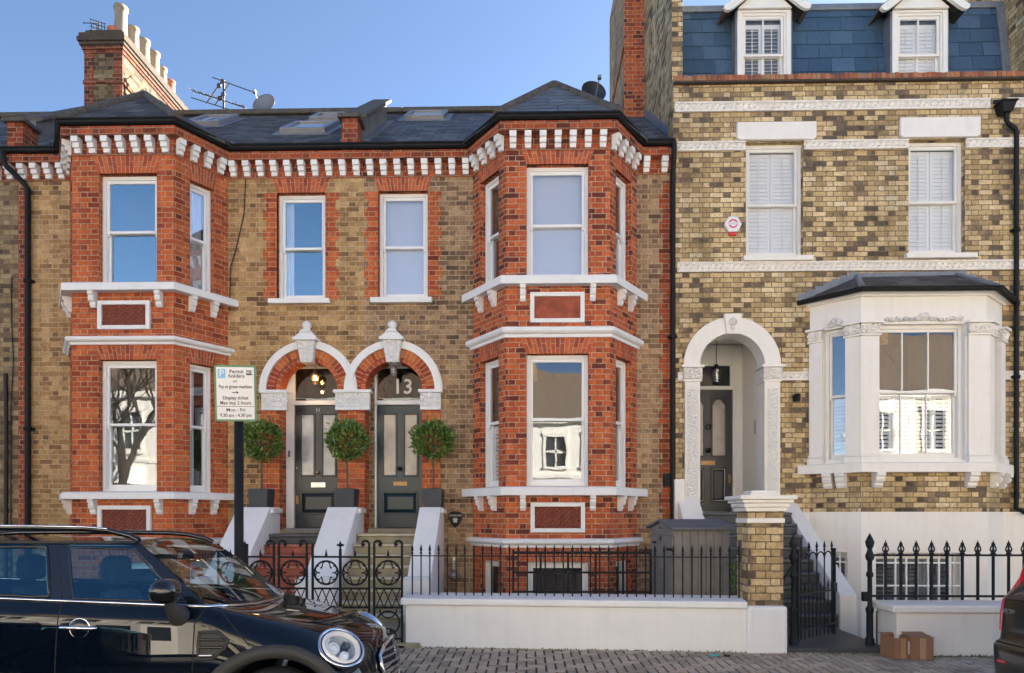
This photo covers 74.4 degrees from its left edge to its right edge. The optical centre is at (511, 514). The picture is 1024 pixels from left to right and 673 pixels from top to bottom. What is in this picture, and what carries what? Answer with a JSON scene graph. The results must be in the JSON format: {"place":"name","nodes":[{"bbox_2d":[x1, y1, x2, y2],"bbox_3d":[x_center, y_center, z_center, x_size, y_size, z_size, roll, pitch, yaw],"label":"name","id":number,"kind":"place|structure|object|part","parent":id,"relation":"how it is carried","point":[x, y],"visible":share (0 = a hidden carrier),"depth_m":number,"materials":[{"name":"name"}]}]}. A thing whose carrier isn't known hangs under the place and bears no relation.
{"place":"outdoors","nodes":[
{"label":"outdoors","id":0,"kind":"place"},
{"bbox_2d":[0,525,402,672],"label":"parked car","id":1,"kind":"object","parent":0,"point":[113,619],"visible":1,"depth_m":4.24,"materials":[{"name":"black paint"}]},
{"bbox_3d":[-3.249,0.802,4.147,0.948,1.250,0.198,0,-3,-4],"label":"door","id":2,"kind":"part","parent":1,"relation":"part of","materials":[{"name":"black paint"}]},
{"bbox_3d":[-3.369,0.880,5.751,0.948,1.250,0.198,0,-3,-4],"label":"door","id":3,"kind":"part","parent":1,"relation":"part of","materials":[{"name":"black paint"}]},
{"bbox_3d":[-2.357,0.801,4.103,0.915,1.248,0.418,0,-3,-4],"label":"door","id":4,"kind":"part","parent":1,"relation":"part of","materials":[{"name":"black paint"}]},
{"bbox_3d":[-2.490,0.888,5.880,0.915,1.248,0.325,0,-3,-4],"label":"door","id":5,"kind":"part","parent":1,"relation":"part of","materials":[{"name":"black paint"}]},
{"bbox_2d":[383,623,405,647],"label":"path","id":6,"kind":"structure","parent":0,"point":[394,627],"depth_m":8.82,"materials":[{"name":"stone"}]},
{"bbox_2d":[217,544,233,583],"bbox_3d":[-3.333,0.926,7.983,0.316,1.167,0.044,0,0,1],"label":"railing","id":7,"kind":"object","parent":6,"relation":"on","point":[219,571],"visible":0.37,"depth_m":7.98,"materials":[{"name":"black metal"}]},
{"bbox_2d":[244,541,245,562],"bbox_3d":[-3.162,0.926,7.979,0.100,1.247,0.049,0,0,1],"label":"gate post","id":8,"kind":"object","parent":6,"relation":"on","point":[244,551],"visible":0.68,"depth_m":7.96,"materials":[{"name":"black metal"}]},
{"bbox_2d":[246,540,274,584],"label":"garden gate","id":9,"kind":"structure","parent":8,"relation":"attached to","point":[272,571],"depth_m":7.96,"materials":[{"name":"black metal"}]},
{"bbox_2d":[254,533,318,594],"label":"front steps","id":10,"kind":"structure","parent":6,"relation":"on","point":[292,540],"depth_m":10.54,"materials":[{"name":"stone"}]},
{"bbox_2d":[278,540,307,597],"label":"garden gate","id":11,"kind":"structure","parent":6,"relation":"on","point":[305,573],"depth_m":7.96,"materials":[{"name":"black metal"}]},
{"bbox_2d":[311,544,338,606],"bbox_3d":[-2.200,0.926,7.959,0.332,1.167,0.044,0,0,1],"label":"railing","id":12,"kind":"object","parent":6,"relation":"on","point":[314,572],"visible":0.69,"depth_m":7.95,"materials":[{"name":"black metal"}]},
{"bbox_2d":[295,507,365,605],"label":"stair wall","id":13,"kind":"structure","parent":6,"relation":"on","point":[344,526],"depth_m":10.30,"materials":[{"name":"white paint"}]},
{"bbox_2d":[323,415,372,506],"bbox_3d":[-2.709,-0.894,11.130,0.765,1.538,0.785,0,0,1],"label":"potted bay tree","id":14,"kind":"object","parent":13,"relation":"on","point":[346,497],"visible":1,"depth_m":10.96,"materials":[{"name":"green plant"}]},
{"bbox_2d":[337,541,343,606],"bbox_3d":[-2.026,0.926,7.955,0.100,1.247,0.049,0,0,1],"label":"gate post","id":15,"kind":"object","parent":6,"relation":"on","point":[340,544],"visible":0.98,"depth_m":7.94,"materials":[{"name":"black metal"}]},
{"bbox_2d":[341,540,369,612],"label":"garden gate","id":16,"kind":"structure","parent":15,"relation":"attached to","point":[367,571],"depth_m":7.94,"materials":[{"name":"black metal"}]},
{"bbox_2d":[337,533,414,623],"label":"front steps","id":17,"kind":"structure","parent":6,"relation":"on","point":[387,540],"depth_m":10.19,"materials":[{"name":"stone"}]},
{"bbox_2d":[403,507,446,622],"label":"stair wall","id":18,"kind":"structure","parent":6,"relation":"on","point":[429,527],"depth_m":10.30,"materials":[{"name":"white paint"}]},
{"bbox_2d":[407,414,456,506],"bbox_3d":[-1.301,-0.881,11.100,0.820,1.512,0.823,0,0,1],"label":"potted bay tree","id":19,"kind":"object","parent":18,"relation":"on","point":[432,497],"visible":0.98,"depth_m":10.93,"materials":[{"name":"green plant"}]},
{"bbox_2d":[0,0,886,111],"label":"sky","id":20,"kind":"structure","parent":0,"point":[300,53],"materials":[{"name":"blue"}]},
{"bbox_2d":[282,647,994,672],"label":"pavement","id":21,"kind":"structure","parent":0,"point":[453,660],"depth_m":7.08,"materials":[{"name":"grey stone"}]},
{"bbox_2d":[214,365,256,584],"bbox_3d":[-2.531,0.141,6.197,0.372,3.018,0.091,0,0,-10],"label":"parking sign","id":22,"kind":"object","parent":21,"relation":"on","point":[235,394],"visible":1,"depth_m":6.17,"materials":[{"name":"metal"}]},
{"bbox_2d":[397,641,419,648],"bbox_3d":[-1.212,1.540,7.918,0.276,0.080,0.160,0,0,1],"label":"doorstep stone","id":23,"kind":"object","parent":21,"relation":"on","point":[405,644],"visible":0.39,"depth_m":7.84,"materials":[{"name":"beige stone"}]},
{"bbox_2d":[401,592,746,652],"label":"garden wall","id":24,"kind":"structure","parent":21,"relation":"on","point":[667,623],"depth_m":7.75,"materials":[{"name":"white paint"}]},
{"bbox_2d":[373,540,402,641],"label":"garden gate","id":25,"kind":"structure","parent":24,"relation":"attached to","point":[400,573],"depth_m":7.93,"materials":[{"name":"black metal"}]},
{"bbox_2d":[410,544,741,597],"bbox_3d":[0.708,0.658,7.896,3.870,0.624,0.032,0,0,5],"label":"railing","id":26,"kind":"object","parent":24,"relation":"on","point":[572,553],"visible":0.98,"depth_m":7.87,"materials":[{"name":"black metal"}]},
{"bbox_2d":[421,645,992,656],"bbox_3d":[2.284,1.528,7.606,6.961,0.044,0.157,0,0,5],"label":"moss","id":27,"kind":"object","parent":21,"relation":"on","point":[959,655],"visible":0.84,"depth_m":7.62,"materials":[{"name":"green plant"}]},
{"bbox_2d":[724,490,797,653],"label":"gate pier","id":28,"kind":"structure","parent":21,"relation":"on","point":[760,520],"depth_m":7.61,"materials":[{"name":"yellow brick"}]},
{"bbox_2d":[879,632,908,658],"bbox_3d":[4.178,1.425,7.364,0.185,0.242,0.267,0,0,-6],"label":"cardboard box","id":29,"kind":"object","parent":21,"relation":"on","point":[891,646],"visible":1,"depth_m":7.26,"materials":[{"name":"brown cardboard"}]},
{"bbox_2d":[901,631,933,659],"bbox_3d":[4.379,1.414,7.296,0.233,0.264,0.263,0,0,7],"label":"cardboard box","id":30,"kind":"object","parent":21,"relation":"on","point":[920,645],"visible":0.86,"depth_m":7.17,"materials":[{"name":"brown cardboard"}]},
{"bbox_2d":[872,600,1001,656],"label":"garden wall","id":31,"kind":"structure","parent":21,"relation":"on","point":[964,628],"depth_m":7.41,"materials":[{"name":"white paint"}]},
{"bbox_2d":[872,540,1023,599],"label":"railing","id":32,"kind":"object","parent":31,"relation":"on","point":[947,554],"visible":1,"depth_m":7.74,"materials":[{"name":"metal"}]},
{"bbox_2d":[610,0,1023,642],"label":"brick house","id":33,"kind":"structure","parent":0,"point":[854,280],"depth_m":11.12,"materials":[{"name":"beige brick"}]},
{"bbox_2d":[674,479,704,518],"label":"stair wall","id":34,"kind":"structure","parent":33,"relation":"attached to","point":[687,508],"depth_m":10.99,"materials":[{"name":"white paint"}]},
{"bbox_2d":[700,390,731,510],"bbox_3d":[3.639,-1.184,12.485,0.877,2.245,0.151,0,0,1],"label":"door","id":35,"kind":"structure","parent":33,"relation":"in","point":[715,405],"depth_m":12.51,"materials":[{"name":"grey wood"}]},
{"bbox_2d":[711,340,721,385],"bbox_3d":[3.591,-2.708,11.846,0.196,0.861,0.196,0,0,1],"label":"hanging lantern","id":36,"kind":"object","parent":33,"relation":"hanging from","point":[716,367],"visible":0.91,"depth_m":11.81,"materials":[{"name":"black paint"}]},
{"bbox_2d":[723,217,741,235],"bbox_3d":[3.642,-4.762,11.131,0.284,0.301,0.078,0,0,1],"label":"alarm box","id":37,"kind":"object","parent":33,"relation":"attached to","point":[732,225],"visible":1,"depth_m":11.10,"materials":[{"name":"white plastic"}]},
{"bbox_2d":[746,145,800,254],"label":"window","id":38,"kind":"structure","parent":33,"relation":"in","point":[773,172],"depth_m":11.35,"materials":[{"name":"white paint"}]},
{"bbox_2d":[793,393,800,401],"bbox_3d":[4.685,-1.922,11.083,0.100,0.120,0.129,0,0,1],"label":"wall light","id":39,"kind":"object","parent":33,"relation":"attached to","point":[796,397],"visible":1,"depth_m":11.04,"materials":[{"name":"black paint"}]},
{"bbox_2d":[783,503,855,634],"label":"stair wall","id":40,"kind":"structure","parent":33,"relation":"attached to","point":[845,603],"depth_m":9.49,"materials":[{"name":"white paint"}]},
{"bbox_2d":[825,329,844,461],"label":"window","id":41,"kind":"structure","parent":33,"relation":"in","point":[834,426],"depth_m":11.03,"materials":[{"name":"white paint"}]},
{"bbox_2d":[829,552,846,579],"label":"window","id":42,"kind":"structure","parent":33,"relation":"in","point":[840,556],"depth_m":10.91,"materials":[{"name":"white paint"}]},
{"bbox_2d":[839,325,961,459],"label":"window","id":43,"kind":"structure","parent":33,"relation":"in","point":[897,413],"depth_m":10.78,"materials":[{"name":"white glass"}]},
{"bbox_2d":[841,553,960,642],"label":"window","id":44,"kind":"structure","parent":33,"relation":"in","point":[908,562],"depth_m":10.83,"materials":[{"name":"white paint"}]},
{"bbox_2d":[908,333,945,451],"bbox_3d":[7.282,-1.928,11.336,0.484,2.217,0.975,0,0,-40],"label":"window","id":45,"kind":"structure","parent":33,"relation":"in","point":[937,341],"depth_m":11.32,"materials":[{"name":"white paint"}]},
{"bbox_2d":[909,143,960,252],"bbox_3d":[7.002,-5.235,11.730,0.997,1.952,1.106,0,0,1],"label":"window","id":46,"kind":"structure","parent":33,"relation":"in","point":[934,168],"depth_m":11.30,"materials":[{"name":"white paint"}]},
{"bbox_2d":[787,627,879,652],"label":"path","id":47,"kind":"structure","parent":0,"point":[840,641],"depth_m":7.79,"materials":[{"name":"stone"}]},
{"bbox_2d":[783,533,797,645],"bbox_3d":[3.198,0.882,7.784,0.201,1.336,0.101,0,0,1],"label":"gate post","id":48,"kind":"object","parent":47,"relation":"on","point":[793,608],"visible":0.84,"depth_m":7.76,"materials":[{"name":"metal"}]},
{"bbox_2d":[796,541,836,641],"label":"garden gate","id":49,"kind":"structure","parent":48,"relation":"attached to","point":[833,590],"depth_m":8.04,"materials":[{"name":"metal"}]},
{"bbox_2d":[861,533,874,645],"bbox_3d":[4.102,0.877,7.764,0.134,1.346,0.099,0,0,1],"label":"gate post","id":50,"kind":"object","parent":47,"relation":"on","point":[867,595],"visible":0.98,"depth_m":7.74,"materials":[{"name":"metal"}]},
{"bbox_2d":[993,565,1023,672],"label":"parked car","id":51,"kind":"object","parent":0,"point":[1008,649],"visible":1,"depth_m":5.07,"materials":[{"name":"black paint"}]},
{"label":"basement area ground","id":52,"kind":"structure","parent":0,"visible":0},
{"bbox_2d":[0,111,51,577],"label":"brick house","id":53,"kind":"structure","parent":52,"relation":"on","point":[9,184],"depth_m":11.46,"materials":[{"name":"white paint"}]},
{"bbox_2d":[3,373,7,576],"bbox_3d":[-8.578,-0.175,11.426,0.066,4.450,0.060,0,0,1],"label":"cable","id":54,"kind":"object","parent":53,"relation":"attached to","point":[5,384],"visible":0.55,"depth_m":11.41,"materials":[{"name":"black plastic"}]},
{"bbox_2d":[10,276,13,576],"bbox_3d":[-8.476,-1.500,11.434,0.058,5.100,0.016,0,0,1],"label":"cable","id":55,"kind":"object","parent":53,"relation":"attached to","point":[10,414],"visible":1,"depth_m":11.43,"materials":[{"name":"black plastic"}]},
{"bbox_2d":[0,2,402,582],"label":"brick house","id":56,"kind":"structure","parent":52,"relation":"on","point":[132,174],"depth_m":11.32,"materials":[{"name":"red brick"}]},
{"bbox_2d":[83,19,105,29],"bbox_3d":[-8.621,-9.925,13.940,0.417,0.697,0.141,0,0,-21],"label":"tv aerial","id":57,"kind":"object","parent":56,"relation":"attached to","point":[96,23],"visible":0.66,"depth_m":13.95,"materials":[{"name":"metal"}]},
{"bbox_2d":[103,176,156,281],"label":"window","id":58,"kind":"structure","parent":56,"relation":"in","point":[147,186],"depth_m":10.76,"materials":[{"name":"white paint"}]},
{"bbox_2d":[103,361,156,490],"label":"window","id":59,"kind":"structure","parent":56,"relation":"in","point":[110,424],"depth_m":10.76,"materials":[{"name":"glass"}]},
{"bbox_2d":[117,188,148,281],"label":"window","id":60,"kind":"structure","parent":56,"relation":"in","point":[132,207],"depth_m":11.31,"materials":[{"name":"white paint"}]},
{"bbox_2d":[117,368,148,484],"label":"window","id":61,"kind":"structure","parent":56,"relation":"in","point":[132,384],"depth_m":11.32,"materials":[{"name":"clear glass"}]},
{"bbox_2d":[130,569,148,580],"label":"window","id":62,"kind":"structure","parent":56,"relation":"in","point":[136,574],"depth_m":11.38,"materials":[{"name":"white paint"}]},
{"bbox_2d":[132,563,156,579],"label":"window","id":63,"kind":"structure","parent":56,"relation":"in","point":[134,565],"depth_m":10.74,"materials":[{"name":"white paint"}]},
{"bbox_2d":[149,183,209,291],"bbox_3d":[-5.586,-4.495,11.360,1.106,1.846,0.495,0,0,34],"label":"window","id":64,"kind":"structure","parent":56,"relation":"in","point":[199,197],"depth_m":11.20,"materials":[{"name":"white paint"}]},
{"bbox_2d":[149,364,209,491],"bbox_3d":[-5.586,-1.404,11.360,1.106,2.158,0.495,0,0,34],"label":"window","id":65,"kind":"structure","parent":56,"relation":"in","point":[199,375],"depth_m":11.32,"materials":[{"name":"white paint"}]},
{"bbox_2d":[149,561,209,582],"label":"window","id":66,"kind":"structure","parent":56,"relation":"in","point":[199,568],"depth_m":11.36,"materials":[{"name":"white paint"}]},
{"bbox_2d":[188,77,257,108],"bbox_3d":[-6.452,-9.248,15.112,1.534,1.136,0.402,0,0,1],"label":"tv aerial","id":67,"kind":"object","parent":56,"relation":"attached to","point":[223,93],"visible":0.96,"depth_m":15.10,"materials":[{"name":"metal"}]},
{"bbox_2d":[191,507,282,584],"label":"stair wall","id":68,"kind":"structure","parent":56,"relation":"attached to","point":[261,524],"depth_m":10.47,"materials":[{"name":"white paint"}]},
{"bbox_2d":[233,416,284,506],"bbox_3d":[-4.130,-0.889,11.126,0.808,1.528,0.774,0,0,39],"label":"potted bay tree","id":69,"kind":"object","parent":68,"relation":"on","point":[261,497],"visible":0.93,"depth_m":10.99,"materials":[{"name":"green plant"}]},
{"bbox_2d":[229,179,245,309],"bbox_3d":[-4.620,-4.550,11.351,0.286,2.200,0.016,0,0,1],"label":"cable","id":70,"kind":"object","parent":56,"relation":"on","point":[237,240],"visible":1,"depth_m":11.35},
{"bbox_2d":[252,89,274,108],"bbox_3d":[-5.541,-9.137,15.042,0.476,0.714,0.523,0,0,-21],"label":"satellite dish","id":71,"kind":"object","parent":56,"relation":"attached to","point":[265,101],"visible":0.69,"depth_m":15.21,"materials":[{"name":"grey metal"}]},
{"bbox_2d":[279,195,324,297],"bbox_3d":[-3.535,-4.525,11.995,0.899,1.867,1.106,0,0,1],"label":"window","id":72,"kind":"structure","parent":56,"relation":"in","point":[301,218],"depth_m":12.06,"materials":[{"name":"blue glass"}]},
{"bbox_2d":[311,366,319,383],"bbox_3d":[-3.370,-2.430,11.545,0.150,0.385,0.149,0,0,1],"label":"hanging lantern","id":73,"kind":"object","parent":56,"relation":"hanging from","point":[315,374],"visible":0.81,"depth_m":11.52,"materials":[{"name":"glass"}]},
{"bbox_2d":[295,406,337,526],"bbox_3d":[-3.378,-0.840,11.742,0.810,2.122,0.115,0,0,1],"label":"door","id":74,"kind":"structure","parent":56,"relation":"in","point":[316,470],"depth_m":11.76,"materials":[{"name":"grey paint"}]},
{"bbox_2d":[333,80,677,593],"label":"brick house","id":75,"kind":"structure","parent":52,"relation":"on","point":[520,334],"depth_m":11.12,"materials":[{"name":"red brick"}]},
{"bbox_2d":[390,365,396,375],"bbox_3d":[-2.008,-2.479,11.436,0.115,0.257,0.115,0,0,1],"label":"hanging lantern","id":76,"kind":"object","parent":75,"relation":"hanging from","point":[393,369],"visible":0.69,"depth_m":11.41,"materials":[{"name":"glass"}]},
{"bbox_2d":[377,405,421,527],"bbox_3d":[-1.944,-0.840,11.700,0.798,2.122,0.139,0,0,1],"label":"door","id":77,"kind":"structure","parent":75,"relation":"in","point":[399,471],"depth_m":11.73,"materials":[{"name":"grey paint"}]},
{"bbox_2d":[380,194,427,296],"bbox_3d":[-1.814,-4.535,11.959,0.910,1.869,1.106,0,0,1],"label":"window","id":78,"kind":"structure","parent":75,"relation":"in","point":[403,217],"depth_m":11.53,"materials":[{"name":"glass"}]},
{"bbox_2d":[448,557,460,578],"bbox_3d":[-0.956,0.889,11.163,0.260,0.366,0.280,0,0,1],"label":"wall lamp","id":79,"kind":"object","parent":75,"relation":"attached to","point":[452,574],"visible":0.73,"depth_m":11.12,"materials":[{"name":"metal"}]},
{"bbox_2d":[448,511,462,527],"bbox_3d":[-0.946,0.080,11.271,0.245,0.280,0.064,0,0,1],"label":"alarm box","id":80,"kind":"object","parent":75,"relation":"attached to","point":[455,518],"visible":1,"depth_m":11.24,"materials":[{"name":"plastic"}]},
{"bbox_2d":[485,176,498,282],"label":"window","id":81,"kind":"structure","parent":75,"relation":"in","point":[492,188],"depth_m":11.13,"materials":[{"name":"white paint"}]},
{"bbox_2d":[485,359,553,486],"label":"window","id":82,"kind":"structure","parent":75,"relation":"in","point":[543,373],"depth_m":11.13,"materials":[{"name":"clear glass"}]},
{"bbox_2d":[485,560,553,593],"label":"window","id":83,"kind":"structure","parent":75,"relation":"in","point":[495,564],"depth_m":11.15,"materials":[{"name":"white paint"}]},
{"bbox_2d":[527,167,587,274],"bbox_3d":[0.714,-4.564,10.640,0.961,1.768,0.137,0,0,1],"label":"window","id":84,"kind":"structure","parent":75,"relation":"in","point":[557,198],"depth_m":10.70,"materials":[{"name":"white glass"}]},
{"bbox_2d":[527,355,587,485],"bbox_3d":[0.713,-1.473,10.634,0.961,2.056,0.126,0,0,1],"label":"window","id":85,"kind":"structure","parent":75,"relation":"in","point":[583,359],"depth_m":10.59,"materials":[{"name":"white paint"}]},
{"bbox_2d":[528,562,587,593],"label":"window","id":86,"kind":"structure","parent":75,"relation":"in","point":[531,565],"depth_m":10.59,"materials":[{"name":"white paint"}]},
{"bbox_2d":[554,359,624,486],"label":"window","id":87,"kind":"structure","parent":75,"relation":"in","point":[567,376],"depth_m":11.08,"materials":[{"name":"clear glass"}]},
{"bbox_2d":[555,560,624,593],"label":"window","id":88,"kind":"structure","parent":75,"relation":"in","point":[558,577],"depth_m":11.07,"materials":[{"name":"white paint"}]},
{"bbox_2d":[582,74,605,98],"bbox_3d":[1.622,-8.288,13.435,0.468,0.924,0.510,0,0,24],"label":"satellite dish","id":89,"kind":"object","parent":75,"relation":"attached to","point":[595,88],"visible":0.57,"depth_m":13.60,"materials":[{"name":"black metal"}]},
{"bbox_2d":[616,176,624,279],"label":"window","id":90,"kind":"structure","parent":75,"relation":"in","point":[620,186],"depth_m":11.08,"materials":[{"name":"white paint"}]},
{"bbox_2d":[663,473,669,485],"bbox_3d":[2.572,-0.582,11.193,0.120,0.210,0.070,0,0,1],"label":"junction box","id":91,"kind":"object","parent":75,"relation":"attached to","point":[666,479],"visible":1,"depth_m":11.16,"materials":[{"name":"black paint"}]},
{"bbox_2d":[512,549,651,594],"bbox_3d":[0.901,1.498,8.703,1.798,2.104,0.028,0,0,1],"label":"railing","id":92,"kind":"object","parent":52,"relation":"on","point":[595,572],"visible":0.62,"depth_m":8.69,"materials":[{"name":"black metal"}]},
{"bbox_2d":[1019,71,1023,576],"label":"brick house","id":93,"kind":"structure","parent":52,"relation":"on","point":[1021,316],"depth_m":11.06,"materials":[{"name":"white paint"}]},
{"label":"path","id":94,"kind":"structure","parent":0,"visible":0},
{"bbox_2d":[646,519,735,594],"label":"bin store","id":95,"kind":"structure","parent":94,"relation":"on","point":[688,534],"depth_m":8.31,"materials":[{"name":"grey wood"}]},
{"bbox_2d":[651,523,673,594],"bbox_3d":[1.915,0.770,8.643,0.033,1.360,0.800,0,0,-8],"label":"door","id":96,"kind":"structure","parent":95,"relation":"in","point":[659,542],"depth_m":8.59,"materials":[{"name":"grey wood"}]},
{"bbox_2d":[727,558,736,594],"bbox_3d":[2.743,1.020,8.270,0.199,1.021,0.172,0,0,15],"label":"shrub","id":97,"kind":"object","parent":94,"relation":"on","point":[734,577],"visible":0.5,"depth_m":8.27,"materials":[{"name":"green plant"}]},
{"bbox_2d":[702,512,838,626],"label":"front steps","id":98,"kind":"structure","parent":94,"relation":"on","point":[789,528],"depth_m":9.86,"materials":[{"name":"stone"}]}
]}

